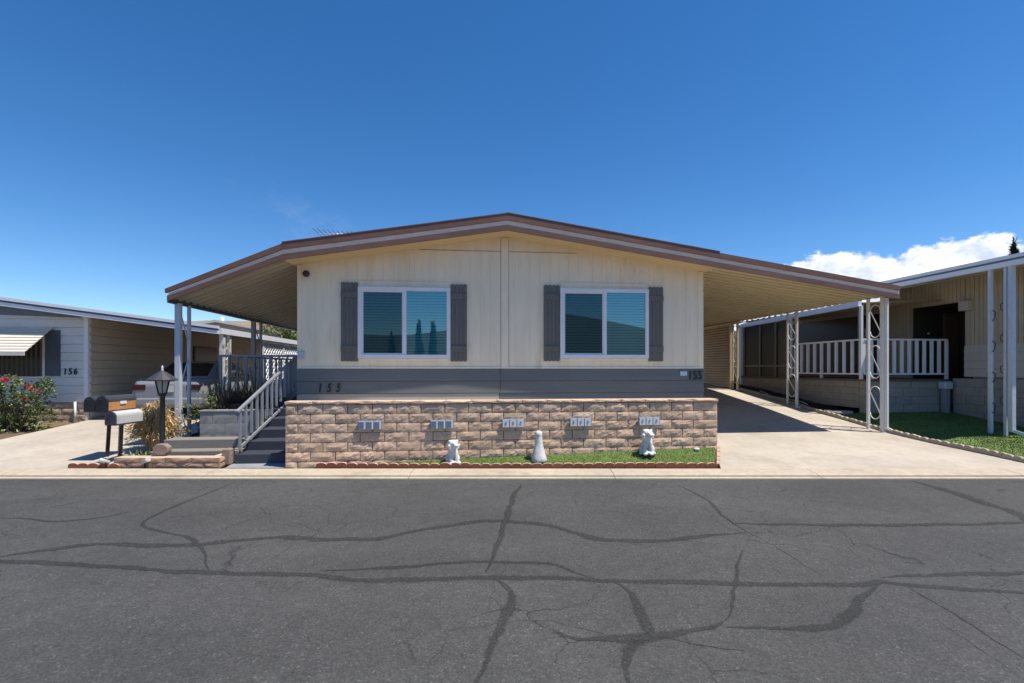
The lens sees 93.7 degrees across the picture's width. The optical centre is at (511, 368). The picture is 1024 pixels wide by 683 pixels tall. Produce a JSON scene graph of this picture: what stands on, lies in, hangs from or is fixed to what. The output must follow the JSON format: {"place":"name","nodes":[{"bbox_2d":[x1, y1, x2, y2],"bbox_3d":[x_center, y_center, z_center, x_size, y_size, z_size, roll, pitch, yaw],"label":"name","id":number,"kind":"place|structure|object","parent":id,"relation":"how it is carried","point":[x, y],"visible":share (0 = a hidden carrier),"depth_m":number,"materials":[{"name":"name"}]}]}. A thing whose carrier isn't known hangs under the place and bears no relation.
{"place":"outdoors","nodes":[
{"label":"outdoors","id":0,"kind":"place"},
{"bbox_2d":[0,389,274,468],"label":"neighbour driveway","id":1,"kind":"structure","parent":0,"point":[62,447],"depth_m":8.85,"materials":[{"name":"concrete"}]},
{"bbox_2d":[68,463,99,467],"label":"edging brick","id":2,"kind":"object","parent":1,"relation":"on","point":[82,465],"visible":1,"depth_m":7.40,"materials":[{"name":"ceramic"}]},
{"bbox_2d":[83,408,142,456],"bbox_3d":[-6.585,1.107,7.960,0.690,0.833,0.760,0,0,0],"label":"mailbox stand","id":3,"kind":"object","parent":1,"relation":"on","point":[120,441],"visible":0.49,"depth_m":7.81,"materials":[{"name":"black metal"}]},
{"bbox_2d":[84,397,97,410],"bbox_3d":[-6.820,0.575,8.016,0.177,0.234,0.588,0,0,0],"label":"mailbox","id":4,"kind":"object","parent":3,"relation":"on","point":[89,403],"visible":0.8,"depth_m":7.74,"materials":[{"name":"black metal"}]},
{"bbox_2d":[84,397,95,410],"bbox_3d":[-6.820,0.575,7.744,0.177,0.234,0.044,0,0,0],"label":"door","id":5,"kind":"structure","parent":4,"relation":"in","point":[89,402],"depth_m":7.74,"materials":[{"name":"black metal"}]},
{"bbox_2d":[95,394,136,410],"bbox_3d":[-6.617,0.567,8.034,0.206,0.251,0.623,0,0,0],"label":"mailbox","id":6,"kind":"object","parent":3,"relation":"on","point":[114,402],"visible":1,"depth_m":7.92,"materials":[{"name":"orange wood"}]},
{"bbox_2d":[95,396,108,410],"bbox_3d":[-6.620,0.570,7.744,0.198,0.244,0.044,0,0,0],"label":"door","id":7,"kind":"structure","parent":6,"relation":"in","point":[102,403],"depth_m":7.74,"materials":[{"name":"black metal"}]},
{"bbox_2d":[105,409,142,424],"bbox_3d":[-6.330,0.782,7.836,0.177,0.213,0.588,0,0,0],"label":"mailbox","id":8,"kind":"object","parent":3,"relation":"on","point":[122,416],"visible":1,"depth_m":7.73,"materials":[{"name":"metal"}]},
{"bbox_2d":[105,411,116,424],"bbox_3d":[-6.330,0.782,7.564,0.177,0.213,0.044,0,0,0],"label":"door","id":9,"kind":"structure","parent":8,"relation":"in","point":[110,417],"depth_m":7.56,"materials":[{"name":"grey metal"}]},
{"bbox_2d":[132,361,268,412],"bbox_3d":[-8.561,0.513,13.756,1.800,1.430,4.520,0,0,-6],"label":"parked car","id":10,"kind":"object","parent":1,"relation":"on","point":[203,376],"visible":0.33,"depth_m":11.73,"materials":[{"name":"white paint"}]},
{"bbox_2d":[262,341,296,390],"bbox_3d":[-7.570,0.190,15.901,0.080,2.020,3.430,0,0,-6],"label":"lattice screen","id":11,"kind":"object","parent":1,"relation":"on","point":[279,348],"visible":0.38,"depth_m":15.18,"materials":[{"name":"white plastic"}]},
{"bbox_2d":[186,320,294,331],"bbox_3d":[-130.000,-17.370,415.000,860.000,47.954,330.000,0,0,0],"label":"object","id":12,"kind":"structure","parent":0,"point":[247,323],"depth_m":370.73,"materials":[{"name":"white metal"}]},
{"bbox_2d":[0,372,952,468],"bbox_3d":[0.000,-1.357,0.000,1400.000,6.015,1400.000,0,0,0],"label":"ground","id":13,"kind":"structure","parent":0,"point":[4,435],"depth_m":10.02,"materials":[{"name":"soil"}]},
{"bbox_2d":[0,373,57,432],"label":"rose bush","id":14,"kind":"object","parent":13,"relation":"on","point":[14,423],"visible":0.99,"depth_m":10.49,"materials":[{"name":"green plant"}]},
{"bbox_2d":[99,458,109,467],"bbox_3d":[-6.277,1.449,7.397,0.138,0.162,0.073,0,0,-38],"label":"garden spotlight","id":15,"kind":"object","parent":13,"relation":"on","point":[102,460],"visible":1,"depth_m":7.38,"materials":[{"name":"white metal"}]},
{"bbox_2d":[98,463,120,468],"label":"edging brick","id":16,"kind":"object","parent":13,"relation":"on","point":[111,466],"visible":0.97,"depth_m":7.40,"materials":[{"name":"ceramic"}]},
{"bbox_2d":[141,457,150,467],"bbox_3d":[-5.646,1.450,7.397,0.138,0.170,0.072,0,0,13],"label":"garden spotlight","id":17,"kind":"object","parent":13,"relation":"on","point":[146,460],"visible":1,"depth_m":7.38,"materials":[{"name":"white metal"}]},
{"bbox_2d":[0,297,296,422],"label":"neighbour mobile home","id":18,"kind":"object","parent":13,"relation":"on","point":[78,355],"visible":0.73,"depth_m":11.60,"materials":[{"name":"white"}]},
{"bbox_2d":[0,336,45,377],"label":"window","id":19,"kind":"structure","parent":18,"relation":"in","point":[31,365],"depth_m":11.46,"materials":[{"name":"metal"}]},
{"bbox_2d":[193,346,216,360],"bbox_3d":[-10.764,-0.390,16.864,0.040,0.740,1.500,0,0,-6],"label":"window","id":20,"kind":"structure","parent":18,"relation":"in","point":[200,353],"depth_m":16.75,"materials":[{"name":"grey glass"}]},
{"bbox_2d":[123,399,191,449],"bbox_3d":[-6.417,0.997,8.610,1.131,0.906,1.050,0,0,-6],"label":"dry bush","id":21,"kind":"object","parent":13,"relation":"on","point":[147,430],"visible":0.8,"depth_m":8.49,"materials":[{"name":"plant"}]},
{"bbox_2d":[114,454,226,467],"bbox_3d":[-5.348,1.481,8.155,1.664,0.199,1.485,0,0,0],"label":"block planter","id":22,"kind":"object","parent":13,"relation":"on","point":[215,461],"visible":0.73,"depth_m":7.43,"materials":[{"name":"stone"}]},
{"bbox_2d":[123,449,150,455],"bbox_3d":[-5.979,1.352,7.746,0.431,0.117,0.291,0,0,-6],"label":"weed","id":23,"kind":"object","parent":22,"relation":"on","point":[142,453],"visible":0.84,"depth_m":7.72,"materials":[{"name":"green plant"}]},
{"bbox_2d":[146,366,177,443],"bbox_3d":[-6.046,0.729,8.300,0.460,1.560,0.460,0,0,-6],"label":"lamp post","id":24,"kind":"object","parent":22,"relation":"on","point":[162,379],"visible":0.91,"depth_m":8.26,"materials":[{"name":"black metal"}]},
{"bbox_2d":[153,443,171,454],"bbox_3d":[-5.550,1.280,7.620,0.229,0.170,0.120,0,0,-6],"label":"octagonal stone","id":25,"kind":"object","parent":22,"relation":"on","point":[162,449],"visible":1,"depth_m":7.56,"materials":[{"name":"pink stone"}]},
{"bbox_2d":[150,436,253,462],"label":"timber steps","id":26,"kind":"structure","parent":13,"relation":"on","point":[197,446],"depth_m":8.03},
{"bbox_2d":[178,386,239,436],"bbox_3d":[-5.599,0.834,8.996,1.074,1.042,0.879,0,0,-6],"label":"green shrub","id":27,"kind":"object","parent":13,"relation":"on","point":[206,403],"visible":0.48,"depth_m":8.91,"materials":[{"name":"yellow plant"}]},
{"bbox_2d":[222,448,234,464],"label":"end block","id":28,"kind":"structure","parent":13,"relation":"on","point":[228,454],"depth_m":7.58,"materials":[{"name":"beige stone"}]},
{"bbox_2d":[165,243,296,436],"bbox_3d":[-5.568,-0.385,13.051,2.076,3.769,8.920,0,0,-6],"label":"porch awning","id":29,"kind":"object","parent":13,"relation":"on","point":[260,288],"visible":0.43,"depth_m":9.25,"materials":[{"name":"brown metal"}]},
{"bbox_2d":[199,406,279,437],"bbox_3d":[-5.063,1.066,9.084,0.962,0.668,1.315,0,0,-6],"label":"box planter","id":30,"kind":"object","parent":13,"relation":"on","point":[218,422],"visible":0.54,"depth_m":8.44,"materials":[{"name":"paint"}]},
{"bbox_2d":[210,352,256,408],"bbox_3d":[-5.388,0.271,9.303,0.852,1.160,0.286,0,0,-24],"label":"pale stemmed plant","id":31,"kind":"object","parent":30,"relation":"in","point":[230,362],"visible":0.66,"depth_m":9.22,"materials":[{"name":"green plant"}]},
{"bbox_2d":[203,377,280,408],"bbox_3d":[-5.031,0.439,9.075,1.849,0.729,1.487,0,0,-6],"label":"spiky plant","id":32,"kind":"object","parent":30,"relation":"in","point":[244,394],"visible":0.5,"depth_m":8.95,"materials":[{"name":"green plant"}]},
{"bbox_2d":[197,317,295,360],"bbox_3d":[-18.587,-1.525,35.627,8.900,3.850,13.400,0,0,-6],"label":"distant home","id":33,"kind":"object","parent":13,"relation":"on","point":[221,323],"visible":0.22,"depth_m":29.39,"materials":[{"name":"beige"}]},
{"bbox_2d":[226,463,284,467],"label":"walkway","id":34,"kind":"structure","parent":13,"relation":"on","point":[270,465],"depth_m":7.53,"materials":[{"name":"grey paint"}]},
{"bbox_2d":[217,355,296,408],"bbox_3d":[-5.399,0.434,12.681,1.780,1.432,5.690,0,0,-6],"label":"porch","id":35,"kind":"object","parent":13,"relation":"on","point":[271,358],"visible":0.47,"depth_m":9.90,"materials":[{"name":"grey paint"}]},
{"bbox_2d":[235,356,297,463],"bbox_3d":[-4.093,0.657,8.771,0.840,1.846,2.365,0,0,-6],"label":"porch stair","id":36,"kind":"object","parent":13,"relation":"on","point":[267,444],"visible":0.45,"depth_m":8.21,"materials":[{"name":"grey paint"}]},
{"bbox_2d":[258,323,296,357],"bbox_3d":[-11.719,-1.480,25.779,3.069,3.966,2.773,0,0,26],"label":"tree","id":37,"kind":"object","parent":13,"relation":"on","point":[286,333],"visible":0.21,"depth_m":25.24,"materials":[{"name":"green plant"}]},
{"bbox_2d":[316,462,346,467],"bbox_3d":[-2.782,1.491,7.411,0.474,0.085,0.045,-1,2,1],"label":"edging brick","id":38,"kind":"object","parent":13,"relation":"on","point":[331,465],"visible":1,"depth_m":7.39,"materials":[{"name":"brick"}]},
{"bbox_2d":[347,462,377,468],"bbox_3d":[-2.305,1.498,7.413,0.474,0.085,0.045,0,1,0],"label":"edging brick","id":39,"kind":"object","parent":13,"relation":"on","point":[363,465],"visible":1,"depth_m":7.39,"materials":[{"name":"brick"}]},
{"bbox_2d":[378,463,408,468],"bbox_3d":[-1.829,1.500,7.412,0.474,0.085,0.045,0,0,1],"label":"edging brick","id":40,"kind":"object","parent":13,"relation":"on","point":[393,466],"visible":1,"depth_m":7.39,"materials":[{"name":"brick"}]},
{"bbox_2d":[409,463,439,468],"bbox_3d":[-1.352,1.504,7.419,0.474,0.085,0.045,0,0,-1],"label":"edging brick","id":41,"kind":"object","parent":13,"relation":"on","point":[424,466],"visible":1,"depth_m":7.40,"materials":[{"name":"ceramic"}]},
{"bbox_2d":[440,462,470,467],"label":"edging brick","id":42,"kind":"object","parent":13,"relation":"on","point":[455,465],"visible":1,"depth_m":7.39,"materials":[{"name":"brick"}]},
{"bbox_2d":[471,463,500,468],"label":"edging brick","id":43,"kind":"object","parent":13,"relation":"on","point":[485,466],"visible":0.97,"depth_m":7.39,"materials":[{"name":"brick"}]},
{"bbox_2d":[282,212,719,401],"bbox_3d":[-0.785,-1.034,16.740,8.350,3.867,15.330,0,0,-6],"label":"mobile home","id":44,"kind":"object","parent":13,"relation":"on","point":[508,305],"visible":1,"depth_m":9.61,"materials":[{"name":"beige paint"}]},
{"bbox_2d":[317,229,347,235],"bbox_3d":[-4.348,-2.771,11.826,0.941,1.141,0.840,0,0,-6],"label":"tv antenna","id":45,"kind":"object","parent":44,"relation":"attached to","point":[330,232],"visible":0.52,"depth_m":11.70,"materials":[{"name":"metal"}]},
{"bbox_2d":[358,281,449,363],"bbox_3d":[-2.115,-0.905,9.455,1.792,1.620,0.061,0,0,-6],"label":"window","id":46,"kind":"structure","parent":44,"relation":"in","point":[397,319],"depth_m":9.46,"materials":[{"name":"glass"}]},
{"bbox_2d":[560,283,648,362],"bbox_3d":[1.904,-0.927,9.857,1.860,1.645,0.061,0,0,-6],"label":"window","id":47,"kind":"structure","parent":44,"relation":"in","point":[600,322],"depth_m":9.86,"materials":[{"name":"glass"}]},
{"bbox_2d":[285,398,717,468],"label":"block wall","id":48,"kind":"structure","parent":13,"relation":"on","point":[325,431],"depth_m":7.69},
{"bbox_2d":[358,420,381,429],"bbox_3d":[-2.214,0.885,7.480,0.370,0.144,0.038,0,0,-6],"label":"vent","id":49,"kind":"object","parent":48,"relation":"attached to","point":[370,425],"depth_m":7.46,"materials":[{"name":"white metal"}]},
{"bbox_2d":[430,420,453,428],"bbox_3d":[-1.107,0.885,7.590,0.370,0.144,0.038,0,0,-6],"label":"vent","id":50,"kind":"object","parent":48,"relation":"attached to","point":[441,424],"depth_m":7.58,"materials":[{"name":"white metal"}]},
{"bbox_2d":[501,419,524,427],"bbox_3d":[0.017,0.880,7.703,0.370,0.144,0.038,0,0,-6],"label":"wall plaque","id":51,"kind":"object","parent":48,"relation":"attached to","point":[512,423],"depth_m":7.69,"materials":[{"name":"grey ceramic"}]},
{"bbox_2d":[569,418,591,426],"bbox_3d":[1.117,0.875,7.813,0.370,0.144,0.038,0,0,-6],"label":"wall plaque","id":52,"kind":"object","parent":48,"relation":"attached to","point":[580,422],"depth_m":7.80,"materials":[{"name":"grey ceramic"}]},
{"bbox_2d":[638,417,659,425],"bbox_3d":[2.265,0.870,7.928,0.370,0.144,0.038,0,0,-6],"label":"wall plaque","id":53,"kind":"object","parent":48,"relation":"attached to","point":[648,421],"depth_m":7.91,"materials":[{"name":"grey ceramic"}]},
{"bbox_2d":[0,469,1023,478],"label":"kerb","id":54,"kind":"structure","parent":13,"relation":"on","point":[511,473],"depth_m":7.10,"materials":[{"name":"concrete"}]},
{"bbox_2d":[502,463,531,468],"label":"edging brick","id":55,"kind":"object","parent":13,"relation":"on","point":[517,466],"visible":1,"depth_m":7.39,"materials":[{"name":"ceramic"}]},
{"bbox_2d":[358,447,715,466],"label":"grass","id":56,"kind":"structure","parent":13,"relation":"on","point":[598,457],"depth_m":7.67,"materials":[{"name":"green plant"}]},
{"bbox_2d":[445,439,460,464],"bbox_3d":[-0.925,1.312,7.560,0.255,0.394,0.343,0,0,0],"label":"sitting statue","id":57,"kind":"object","parent":56,"relation":"on","point":[452,455],"visible":0.89,"depth_m":7.46,"materials":[{"name":"white paint"}]},
{"bbox_2d":[531,430,546,462],"bbox_3d":[0.430,1.232,7.619,0.257,0.495,0.251,0,0,0],"label":"cone statue","id":58,"kind":"object","parent":56,"relation":"on","point":[538,455],"visible":1,"depth_m":7.56,"materials":[{"name":"white paint"}]},
{"bbox_2d":[639,429,655,455],"bbox_3d":[2.199,1.189,7.801,0.281,0.421,0.354,0,0,0],"label":"sitting statue","id":59,"kind":"object","parent":56,"relation":"on","point":[646,447],"visible":1,"depth_m":7.70,"materials":[{"name":"white paint"}]},
{"bbox_2d":[532,463,562,468],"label":"edging brick","id":60,"kind":"object","parent":13,"relation":"on","point":[547,466],"visible":1,"depth_m":7.39,"materials":[{"name":"brick"}]},
{"bbox_2d":[563,463,593,468],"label":"edging brick","id":61,"kind":"object","parent":13,"relation":"on","point":[578,466],"visible":1,"depth_m":7.39,"materials":[{"name":"brick"}]},
{"bbox_2d":[594,462,624,467],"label":"edging brick","id":62,"kind":"object","parent":13,"relation":"on","point":[609,465],"visible":1,"depth_m":7.39,"materials":[{"name":"brick"}]},
{"bbox_2d":[625,462,655,467],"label":"edging brick","id":63,"kind":"object","parent":13,"relation":"on","point":[640,465],"visible":1,"depth_m":7.40,"materials":[{"name":"brick"}]},
{"bbox_2d":[656,462,686,467],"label":"edging brick","id":64,"kind":"object","parent":13,"relation":"on","point":[671,465],"visible":1,"depth_m":7.39,"materials":[{"name":"brick"}]},
{"bbox_2d":[686,462,717,467],"bbox_3d":[2.933,1.496,7.418,0.474,0.085,0.045,0,0,-1],"label":"edging brick","id":65,"kind":"object","parent":13,"relation":"on","point":[702,465],"visible":1,"depth_m":7.40,"materials":[{"name":"brick"}]},
{"bbox_2d":[717,454,719,467],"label":"edging brick","id":66,"kind":"object","parent":13,"relation":"on","point":[718,459],"visible":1,"depth_m":7.52,"materials":[{"name":"ceramic"}]},
{"bbox_2d":[774,397,784,401],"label":"edging brick","id":67,"kind":"object","parent":13,"relation":"on","point":[779,399],"visible":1,"depth_m":13.71,"materials":[{"name":"concrete"}]},
{"bbox_2d":[734,383,855,414],"bbox_3d":[7.937,0.844,14.793,0.740,0.670,6.140,0,0,-6],"label":"mulch bed","id":68,"kind":"object","parent":13,"relation":"on","point":[790,398],"visible":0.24,"depth_m":13.87,"materials":[{"name":"brown wood"}]},
{"bbox_2d":[766,394,774,399],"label":"edging brick","id":69,"kind":"object","parent":68,"relation":"on","point":[769,396],"visible":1,"depth_m":14.15,"materials":[{"name":"concrete"}]},
{"bbox_2d":[760,391,807,404],"bbox_3d":[7.798,0.840,13.969,0.259,0.286,2.257,0,0,-6],"label":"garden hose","id":70,"kind":"object","parent":68,"relation":"on","point":[785,398],"visible":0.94,"depth_m":13.60,"materials":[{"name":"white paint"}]},
{"bbox_2d":[812,408,825,414],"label":"edging brick","id":71,"kind":"object","parent":68,"relation":"on","point":[818,411],"visible":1,"depth_m":12.15,"materials":[{"name":"concrete"}]},
{"bbox_2d":[823,409,853,415],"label":"round paving slab","id":72,"kind":"structure","parent":68,"relation":"on","point":[843,412],"depth_m":11.86,"materials":[{"name":"grey concrete"}]},
{"bbox_2d":[791,402,803,407],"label":"edging brick","id":73,"kind":"object","parent":13,"relation":"on","point":[799,404],"visible":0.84,"depth_m":12.88,"materials":[{"name":"concrete"}]},
{"bbox_2d":[802,405,811,410],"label":"edging brick","id":74,"kind":"object","parent":13,"relation":"on","point":[807,407],"visible":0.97,"depth_m":12.55,"materials":[{"name":"concrete"}]},
{"bbox_2d":[825,411,839,417],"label":"edging brick","id":75,"kind":"object","parent":13,"relation":"on","point":[831,414],"visible":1,"depth_m":11.76,"materials":[{"name":"concrete"}]},
{"bbox_2d":[851,419,865,425],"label":"edging brick","id":76,"kind":"object","parent":13,"relation":"on","point":[855,421],"visible":0.77,"depth_m":10.97,"materials":[{"name":"concrete"}]},
{"bbox_2d":[865,424,879,430],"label":"edging brick","id":77,"kind":"object","parent":13,"relation":"on","point":[875,427],"visible":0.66,"depth_m":10.53,"materials":[{"name":"concrete"}]},
{"bbox_2d":[734,252,1023,435],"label":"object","id":78,"kind":"object","parent":13,"relation":"on","point":[973,313],"visible":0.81,"depth_m":11.68,"materials":[{"name":"beige"}]},
{"bbox_2d":[792,313,879,374],"bbox_3d":[10.429,-0.700,16.746,0.112,1.800,5.750,0,0,-6],"label":"window","id":79,"kind":"structure","parent":78,"relation":"in","point":[843,328],"depth_m":15.65,"materials":[{"name":"black glass"}]},
{"bbox_2d":[943,313,958,376],"bbox_3d":[11.949,-0.630,13.069,0.420,1.740,0.050,0,0,-6],"label":"door","id":80,"kind":"structure","parent":78,"relation":"in","point":[950,320],"depth_m":13.05,"materials":[{"name":"brown wood"}]},
{"bbox_2d":[879,427,897,434],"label":"edging brick","id":81,"kind":"object","parent":13,"relation":"on","point":[895,432],"visible":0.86,"depth_m":10.07,"materials":[{"name":"concrete"}]},
{"bbox_2d":[897,431,915,438],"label":"edging brick","id":82,"kind":"object","parent":13,"relation":"on","point":[903,434],"visible":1,"depth_m":9.76,"materials":[{"name":"concrete"}]},
{"bbox_2d":[913,435,934,442],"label":"edging brick","id":83,"kind":"object","parent":13,"relation":"on","point":[920,438],"visible":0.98,"depth_m":9.39,"materials":[{"name":"concrete"}]},
{"bbox_2d":[844,411,1023,456],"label":"grass","id":84,"kind":"structure","parent":13,"relation":"on","point":[963,424],"depth_m":10.20,"materials":[{"name":"green plant"}]},
{"bbox_2d":[734,338,949,412],"bbox_3d":[9.372,0.183,15.389,2.354,1.835,7.240,0,0,-6],"label":"side porch","id":85,"kind":"object","parent":84,"relation":"on","point":[913,395],"visible":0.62,"depth_m":11.96,"materials":[{"name":"grey concrete"}]},
{"bbox_2d":[743,320,789,376],"bbox_3d":[8.240,-0.595,15.582,0.100,1.710,2.530,0,0,-6],"label":"screen room","id":86,"kind":"object","parent":85,"relation":"on","point":[764,349],"visible":1,"depth_m":15.58,"materials":[{"name":"black fabric"}]},
{"bbox_2d":[837,415,852,421],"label":"edging brick","id":87,"kind":"object","parent":84,"relation":"on","point":[841,417],"visible":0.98,"depth_m":11.37,"materials":[{"name":"concrete"}]},
{"bbox_2d":[938,381,952,412],"bbox_3d":[10.650,0.710,11.788,0.220,0.780,0.180,0,0,-6],"label":"utility pedestal","id":88,"kind":"object","parent":84,"relation":"on","point":[945,387],"visible":0.96,"depth_m":11.74,"materials":[{"name":"grey metal"}]},
{"bbox_2d":[932,439,957,447],"bbox_3d":[8.112,1.411,8.978,0.060,0.100,0.456,-1,3,-9],"label":"edging brick","id":89,"kind":"object","parent":13,"relation":"on","point":[944,443],"visible":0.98,"depth_m":8.96,"materials":[{"name":"concrete"}]},
{"bbox_2d":[957,444,981,453],"bbox_3d":[8.177,1.430,8.584,0.060,0.100,0.456,1,2,-8],"label":"edging brick","id":90,"kind":"object","parent":13,"relation":"on","point":[971,448],"visible":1,"depth_m":8.54,"materials":[{"name":"concrete"}]},
{"bbox_2d":[980,448,1007,457],"bbox_3d":[8.227,1.449,8.195,0.060,0.100,0.427,1,4,-6],"label":"edging brick","id":91,"kind":"object","parent":13,"relation":"on","point":[993,453],"visible":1,"depth_m":8.19,"materials":[{"name":"concrete"}]},
{"bbox_2d":[1003,454,1023,462],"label":"edging brick","id":92,"kind":"object","parent":13,"relation":"on","point":[1014,458],"visible":0.87,"depth_m":7.87,"materials":[{"name":"concrete"}]},
{"bbox_2d":[1007,236,1019,254],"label":"conifer tree","id":93,"kind":"object","parent":13,"relation":"on","point":[1013,249],"visible":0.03,"depth_m":40.91,"materials":[{"name":"green plant"}]},
{"bbox_2d":[0,479,1023,682],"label":"road","id":94,"kind":"structure","parent":0,"point":[70,624],"depth_m":3.59,"materials":[{"name":"grey asphalt"}]},
{"bbox_2d":[0,481,1023,682],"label":"road crack sealant","id":95,"kind":"object","parent":94,"relation":"on","point":[853,611],"visible":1,"depth_m":3.69,"materials":[{"name":"black asphalt"}]},
{"bbox_2d":[0,0,1023,330],"label":"sky","id":96,"kind":"structure","parent":0,"point":[148,147],"materials":[{"name":"blue"}]},
{"bbox_2d":[704,383,1023,468],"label":"driveway","id":97,"kind":"structure","parent":0,"point":[754,431],"depth_m":9.09,"materials":[{"name":"concrete"}]},
{"bbox_2d":[703,253,899,432],"bbox_3d":[5.622,-0.451,14.270,4.021,3.696,9.120,0,0,-6],"label":"carport","id":98,"kind":"object","parent":97,"relation":"on","point":[737,290],"visible":0.76,"depth_m":10.61,"materials":[{"name":"brown metal"}]},
{"bbox_2d":[703,323,731,388],"bbox_3d":[7.078,-0.360,18.390,0.095,2.320,4.810,0,0,-6],"label":"louvre screen","id":99,"kind":"object","parent":98,"relation":"attached to","point":[717,354],"visible":0.35,"depth_m":16.80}
]}

